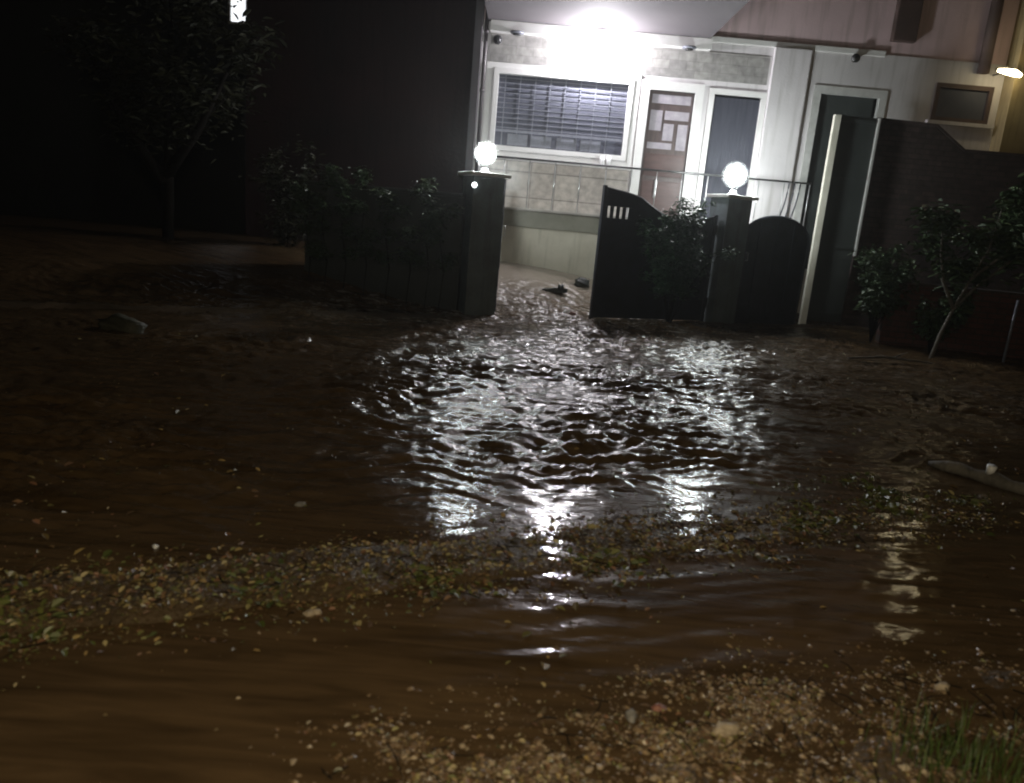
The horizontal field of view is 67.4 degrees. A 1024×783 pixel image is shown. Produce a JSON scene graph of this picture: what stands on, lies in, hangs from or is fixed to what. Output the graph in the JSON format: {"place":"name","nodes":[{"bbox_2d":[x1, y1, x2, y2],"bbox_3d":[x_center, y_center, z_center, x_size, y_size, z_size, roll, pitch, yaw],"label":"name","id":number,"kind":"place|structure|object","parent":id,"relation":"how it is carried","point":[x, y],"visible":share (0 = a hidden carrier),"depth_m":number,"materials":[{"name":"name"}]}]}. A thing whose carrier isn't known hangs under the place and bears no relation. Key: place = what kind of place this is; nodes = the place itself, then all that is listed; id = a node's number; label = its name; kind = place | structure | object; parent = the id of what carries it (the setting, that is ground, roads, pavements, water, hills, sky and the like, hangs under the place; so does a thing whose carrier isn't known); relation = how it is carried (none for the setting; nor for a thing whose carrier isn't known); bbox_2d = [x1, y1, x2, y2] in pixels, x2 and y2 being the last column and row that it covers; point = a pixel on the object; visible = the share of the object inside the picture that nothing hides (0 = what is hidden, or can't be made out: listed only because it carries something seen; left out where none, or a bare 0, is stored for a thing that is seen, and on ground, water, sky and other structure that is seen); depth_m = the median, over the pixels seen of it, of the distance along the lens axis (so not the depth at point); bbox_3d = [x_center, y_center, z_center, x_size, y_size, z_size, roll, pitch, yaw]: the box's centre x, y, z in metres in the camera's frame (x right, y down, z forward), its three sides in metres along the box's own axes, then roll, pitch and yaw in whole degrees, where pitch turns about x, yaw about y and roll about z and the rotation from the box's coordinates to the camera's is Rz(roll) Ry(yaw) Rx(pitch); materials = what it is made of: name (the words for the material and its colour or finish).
{"place":"outdoors","nodes":[
{"label":"outdoors","id":0,"kind":"place"},
{"bbox_2d":[0,215,1023,782],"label":"flood water","id":1,"kind":"structure","parent":0,"point":[168,705],"depth_m":3.79,"materials":[{"name":"brown liquid"}]},
{"bbox_2d":[98,313,147,333],"bbox_3d":[-3.708,-0.619,7.322,0.446,0.246,0.292,6,13,4],"label":"rock","id":2,"kind":"object","parent":1,"relation":"on","point":[118,322],"visible":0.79,"depth_m":7.23,"materials":[{"name":"grey stone"}]},
{"bbox_2d":[41,0,290,236],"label":"tree","id":3,"kind":"object","parent":1,"relation":"on","point":[192,26],"visible":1,"depth_m":10.88,"materials":[{"name":"green plant"}]},
{"bbox_2d":[238,134,326,246],"bbox_3d":[-3.369,-2.702,11.614,1.268,2.252,1.377,5,13,0],"label":"shrub","id":4,"kind":"object","parent":1,"relation":"on","point":[286,221],"visible":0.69,"depth_m":11.45,"materials":[{"name":"green plant"}]},
{"bbox_2d":[295,502,305,505],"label":"stone","id":5,"kind":"object","parent":1,"relation":"on","point":[300,503],"visible":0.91,"depth_m":3.55,"materials":[{"name":"grey stone"}]},
{"bbox_2d":[0,488,994,660],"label":"green weed","id":6,"kind":"object","parent":1,"relation":"on","point":[5,600],"visible":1,"depth_m":2.92,"materials":[{"name":"green plant"}]},
{"bbox_2d":[0,481,1023,690],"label":"leaf litter","id":7,"kind":"object","parent":1,"relation":"on","point":[175,589],"visible":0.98,"depth_m":3.00,"materials":[{"name":"brown plant"}]},
{"bbox_2d":[1,502,1023,782],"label":"twigs","id":8,"kind":"object","parent":1,"relation":"on","point":[507,546],"visible":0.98,"depth_m":2.53,"materials":[{"name":"brown wood"}]},
{"bbox_2d":[4,326,1023,730],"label":"floating debris","id":9,"kind":"object","parent":1,"relation":"on","point":[544,666],"visible":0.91,"depth_m":3.68,"materials":[{"name":"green plant"}]},
{"bbox_2d":[249,600,1023,782],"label":"gravel","id":10,"kind":"structure","parent":1,"relation":"on","point":[656,776],"depth_m":2.17,"materials":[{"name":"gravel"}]},
{"bbox_2d":[711,722,740,736],"bbox_3d":[0.620,0.978,2.214,0.090,0.042,0.052,7,13,9],"label":"stone","id":11,"kind":"object","parent":10,"relation":"on","point":[724,729],"visible":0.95,"depth_m":2.20,"materials":[{"name":"beige stone"}]},
{"bbox_2d":[798,114,841,323],"bbox_3d":[4.947,-2.708,12.373,0.105,3.330,0.080,5,13,0],"label":"post","id":12,"kind":"object","parent":1,"relation":"on","point":[827,174],"visible":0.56,"depth_m":12.32,"materials":[{"name":"metal"}]},
{"bbox_2d":[807,115,876,322],"bbox_3d":[5.311,-2.749,12.444,0.597,3.240,0.050,5,13,0],"label":"metal panel door","id":13,"kind":"structure","parent":12,"relation":"attached to","point":[845,195],"depth_m":12.42,"materials":[{"name":"grey metal"}]},
{"bbox_2d":[853,118,880,255],"bbox_3d":[5.683,-3.251,12.306,0.035,2.140,0.060,5,13,0],"label":"post","id":14,"kind":"object","parent":13,"relation":"attached to","point":[867,185],"visible":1,"depth_m":12.28,"materials":[{"name":"metal"}]},
{"bbox_2d":[749,469,1016,528],"bbox_3d":[2.287,0.601,4.457,1.710,0.047,0.737,-1,14,-23],"label":"green weed","id":15,"kind":"object","parent":1,"relation":"on","point":[884,492],"visible":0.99,"depth_m":4.40,"materials":[{"name":"green plant"}]},
{"bbox_2d":[847,244,920,341],"bbox_3d":[5.328,-1.414,11.077,0.936,1.433,1.252,14,16,33],"label":"shrub","id":16,"kind":"object","parent":1,"relation":"in","point":[882,278],"visible":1,"depth_m":10.92,"materials":[{"name":"green plant"}]},
{"bbox_2d":[847,352,934,363],"bbox_3d":[4.595,-0.432,9.412,1.109,0.106,0.237,4,13,-5],"label":"branch","id":17,"kind":"object","parent":1,"relation":"on","point":[884,357],"visible":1,"depth_m":9.37,"materials":[{"name":"brown plant"}]},
{"bbox_2d":[898,764,912,770],"bbox_3d":[1.084,1.039,2.115,0.039,0.029,0.026,4,13,-6],"label":"stone","id":18,"kind":"object","parent":1,"relation":"on","point":[904,768],"visible":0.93,"depth_m":2.11,"materials":[{"name":"beige stone"}]},
{"bbox_2d":[863,683,1023,782],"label":"grass","id":19,"kind":"structure","parent":1,"relation":"on","point":[968,758],"depth_m":2.15,"materials":[{"name":"green plant"}]},
{"bbox_2d":[910,294,981,351],"bbox_3d":[5.863,-0.952,10.701,0.940,0.800,0.860,5,13,0],"label":"shrub","id":20,"kind":"object","parent":1,"relation":"on","point":[931,329],"visible":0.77,"depth_m":10.54,"materials":[{"name":"green plant"}]},
{"bbox_2d":[905,173,1023,357],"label":"tree","id":21,"kind":"object","parent":1,"relation":"on","point":[1010,254],"visible":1,"depth_m":9.91,"materials":[{"name":"green plant"}]},
{"bbox_2d":[928,461,1023,494],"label":"log","id":22,"kind":"object","parent":1,"relation":"on","point":[990,476],"visible":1,"depth_m":4.83,"materials":[{"name":"brown wood"}]},
{"bbox_2d":[982,192,1023,289],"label":"tree","id":23,"kind":"object","parent":1,"relation":"on","point":[1004,219],"visible":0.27,"depth_m":11.03,"materials":[{"name":"green plant"}]},
{"bbox_2d":[1002,300,1019,362],"bbox_3d":[6.717,-0.758,10.364,0.046,0.950,0.036,5,13,0],"label":"stake","id":24,"kind":"object","parent":1,"relation":"on","point":[1010,331],"visible":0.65,"depth_m":10.34,"materials":[{"name":"wood"}]},
{"bbox_2d":[0,300,1023,782],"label":"ground","id":25,"kind":"structure","parent":0,"point":[180,610],"depth_m":2.83,"materials":[{"name":"brown soil"}]},
{"bbox_2d":[302,609,321,616],"bbox_3d":[-0.690,0.765,2.652,0.068,0.028,0.038,2,13,-11],"label":"stone","id":26,"kind":"object","parent":25,"relation":"on","point":[309,612],"visible":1,"depth_m":2.64,"materials":[{"name":"beige stone"}]},
{"bbox_2d":[280,163,465,310],"bbox_3d":[-1.871,-2.036,10.309,2.533,1.899,0.725,6,13,6],"label":"hedge","id":27,"kind":"object","parent":25,"relation":"on","point":[431,236],"visible":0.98,"depth_m":10.19,"materials":[{"name":"green plant"}]},
{"bbox_2d":[304,180,465,309],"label":"boundary wall","id":28,"kind":"structure","parent":25,"relation":"on","point":[377,275],"depth_m":10.45,"materials":[{"name":"paint"}]},
{"bbox_2d":[458,171,510,315],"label":"gate pillar","id":29,"kind":"structure","parent":25,"relation":"on","point":[481,239],"depth_m":10.25,"materials":[{"name":"paint"}]},
{"bbox_2d":[477,144,494,172],"bbox_3d":[-0.350,-3.114,10.190,0.325,0.414,0.325,5,13,0],"label":"pillar lamp","id":30,"kind":"object","parent":29,"relation":"on","point":[485,153],"visible":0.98,"depth_m":10.10,"materials":[{"name":"white glass"}]},
{"bbox_2d":[495,180,506,310],"bbox_3d":[-0.165,-2.189,11.385,0.110,1.900,1.645,5,13,-1],"label":"gate leaf","id":31,"kind":"object","parent":29,"relation":"attached to","point":[501,240],"visible":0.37,"depth_m":10.74,"materials":[{"name":"metal"}]},
{"bbox_2d":[574,277,589,287],"bbox_3d":[1.114,-1.743,12.358,0.244,0.198,0.224,1,14,-17],"label":"stone","id":32,"kind":"object","parent":25,"relation":"on","point":[581,282],"visible":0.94,"depth_m":12.29,"materials":[{"name":"grey stone"}]},
{"bbox_2d":[625,709,637,722],"bbox_3d":[0.348,0.948,2.243,0.040,0.034,0.049,13,15,32],"label":"stone","id":33,"kind":"object","parent":25,"relation":"on","point":[631,715],"visible":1,"depth_m":2.23,"materials":[{"name":"grey stone"}]},
{"bbox_2d":[651,703,667,712],"bbox_3d":[0.439,0.948,2.292,0.051,0.030,0.039,0,14,-22],"label":"stone","id":34,"kind":"object","parent":25,"relation":"on","point":[658,707],"visible":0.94,"depth_m":2.28,"materials":[{"name":"red stone"}]},
{"bbox_2d":[636,195,740,321],"bbox_3d":[2.424,-1.860,11.129,1.465,1.924,1.069,-1,14,-24],"label":"bush","id":35,"kind":"object","parent":25,"relation":"on","point":[674,262],"visible":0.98,"depth_m":10.98,"materials":[{"name":"green plant"}]},
{"bbox_2d":[703,194,758,323],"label":"gate pillar","id":36,"kind":"structure","parent":25,"relation":"on","point":[732,212],"depth_m":11.71,"materials":[{"name":"paint"}]},
{"bbox_2d":[589,185,717,321],"bbox_3d":[2.136,-1.993,11.408,2.045,1.900,0.110,-1,14,-23],"label":"gate leaf","id":37,"kind":"object","parent":36,"relation":"attached to","point":[620,289],"visible":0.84,"depth_m":11.22,"materials":[{"name":"metal"}]},
{"bbox_2d":[725,165,744,194],"bbox_3d":[3.374,-3.224,11.629,0.392,0.492,0.392,5,13,0],"label":"pillar lamp","id":38,"kind":"object","parent":36,"relation":"on","point":[734,174],"visible":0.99,"depth_m":11.52,"materials":[{"name":"white glass"}]},
{"bbox_2d":[734,215,809,324],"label":"arched gate","id":39,"kind":"structure","parent":36,"relation":"attached to","point":[774,263],"depth_m":12.15,"materials":[{"name":"metal"}]},
{"bbox_2d":[465,0,1023,312],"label":"house","id":40,"kind":"structure","parent":25,"relation":"on","point":[765,89],"depth_m":12.59,"materials":[{"name":"white paint"}]},
{"bbox_2d":[493,34,501,43],"bbox_3d":[-0.233,-5.709,12.454,0.150,0.150,0.150,5,13,0],"label":"security camera","id":41,"kind":"object","parent":40,"relation":"attached to","point":[497,38],"visible":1,"depth_m":12.40,"materials":[{"name":"black plastic"}]},
{"bbox_2d":[510,30,523,35],"bbox_3d":[0.080,-5.738,12.308,0.230,0.056,0.230,5,13,0],"label":"ceiling spotlight","id":42,"kind":"object","parent":40,"relation":"attached to","point":[516,33],"visible":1,"depth_m":12.25,"materials":[{"name":"metal"}]},
{"bbox_2d":[482,61,640,170],"bbox_3d":[0.796,-4.565,12.764,2.590,1.525,0.210,5,13,0],"label":"window","id":43,"kind":"structure","parent":40,"relation":"in","point":[536,109],"depth_m":12.80,"materials":[{"name":"white paint"}]},
{"bbox_2d":[600,156,604,164],"bbox_3d":[1.512,-3.859,12.850,0.080,0.152,0.080,5,13,0],"label":"cup","id":44,"kind":"object","parent":40,"relation":"on","point":[602,159],"visible":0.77,"depth_m":12.82,"materials":[{"name":"white ceramic"}]},
{"bbox_2d":[606,156,610,164],"bbox_3d":[1.617,-3.850,12.850,0.080,0.152,0.080,5,13,0],"label":"cup","id":45,"kind":"object","parent":40,"relation":"on","point":[608,161],"visible":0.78,"depth_m":12.82,"materials":[{"name":"white plastic"}]},
{"bbox_2d":[476,154,811,225],"bbox_3d":[2.087,-3.204,12.419,5.400,0.786,0.032,5,13,0],"label":"porch railing","id":46,"kind":"object","parent":40,"relation":"on","point":[669,171],"visible":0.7,"depth_m":12.34,"materials":[{"name":"metal"}]},
{"bbox_2d":[638,90,693,217],"bbox_3d":[2.563,-3.938,12.911,0.720,2.068,0.095,5,13,0],"label":"door","id":47,"kind":"structure","parent":40,"relation":"in","point":[669,113],"depth_m":12.87,"materials":[{"name":"brown wood"}]},
{"bbox_2d":[682,45,695,50],"bbox_3d":[2.840,-5.497,12.308,0.230,0.056,0.230,5,13,0],"label":"ceiling spotlight","id":48,"kind":"object","parent":40,"relation":"attached to","point":[688,48],"visible":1,"depth_m":12.25,"materials":[{"name":"metal"}]},
{"bbox_2d":[700,97,759,218],"bbox_3d":[3.679,-3.858,12.986,0.778,2.068,0.020,5,13,0],"label":"door","id":49,"kind":"structure","parent":40,"relation":"in","point":[734,120],"depth_m":12.90,"materials":[{"name":"grey glass"}]},
{"bbox_2d":[800,95,873,268],"bbox_3d":[5.436,-3.508,13.077,0.900,2.850,0.030,5,13,0],"label":"door","id":50,"kind":"structure","parent":40,"relation":"in","point":[829,106],"depth_m":12.90,"materials":[{"name":"metal"}]},
{"bbox_2d":[851,53,859,62],"bbox_3d":[5.540,-5.380,12.416,0.140,0.136,0.105,5,13,0],"label":"bracket light","id":51,"kind":"object","parent":40,"relation":"attached to","point":[855,58],"visible":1,"depth_m":12.37,"materials":[{"name":"metal"}]},
{"bbox_2d":[925,82,994,128],"bbox_3d":[7.387,-4.691,12.607,1.100,0.650,0.160,5,13,0],"label":"window","id":52,"kind":"structure","parent":40,"relation":"in","point":[960,105],"depth_m":12.63,"materials":[{"name":"brown paint"}]},
{"bbox_2d":[992,68,1021,77],"bbox_3d":[7.829,-5.056,12.258,0.403,0.129,0.530,5,13,0],"label":"wall lamp","id":53,"kind":"object","parent":40,"relation":"attached to","point":[1013,72],"visible":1,"depth_m":12.02,"materials":[{"name":"white glass"}]},
{"bbox_2d":[836,117,1023,327],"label":"brick wall","id":54,"kind":"structure","parent":25,"relation":"on","point":[917,164],"depth_m":12.41,"materials":[{"name":"brown brick"}]},
{"bbox_2d":[934,682,949,690],"bbox_3d":[1.419,0.975,2.535,0.069,0.030,0.036,1,14,-17],"label":"stone","id":55,"kind":"object","parent":25,"relation":"on","point":[940,685],"visible":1,"depth_m":2.52,"materials":[{"name":"beige stone"}]},
{"bbox_2d":[875,282,1023,358],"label":"wall","id":56,"kind":"structure","parent":25,"relation":"on","point":[986,332],"depth_m":11.03,"materials":[{"name":"red brick"}]},
{"bbox_2d":[542,284,567,292],"bbox_3d":[0.667,-1.605,11.881,0.390,0.129,0.155,5,13,0],"label":"sandal","id":57,"kind":"object","parent":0,"point":[560,288],"visible":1,"depth_m":11.84,"materials":[{"name":"black rubber"}]},
{"label":"outer flood water","id":58,"kind":"structure","parent":0,"visible":0},
{"bbox_2d":[0,0,246,233],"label":"house","id":59,"kind":"structure","parent":58,"relation":"on","point":[60,157],"depth_m":17.55,"materials":[{"name":"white paint"}]},
{"bbox_2d":[228,0,246,24],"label":"window","id":60,"kind":"structure","parent":59,"relation":"in","point":[241,6],"depth_m":16.91,"materials":[{"name":"white paint"}]},
{"bbox_2d":[245,0,476,238],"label":"neighbour building","id":61,"kind":"structure","parent":58,"relation":"on","point":[381,88],"depth_m":13.43,"materials":[{"name":"grey paint"}]}
]}

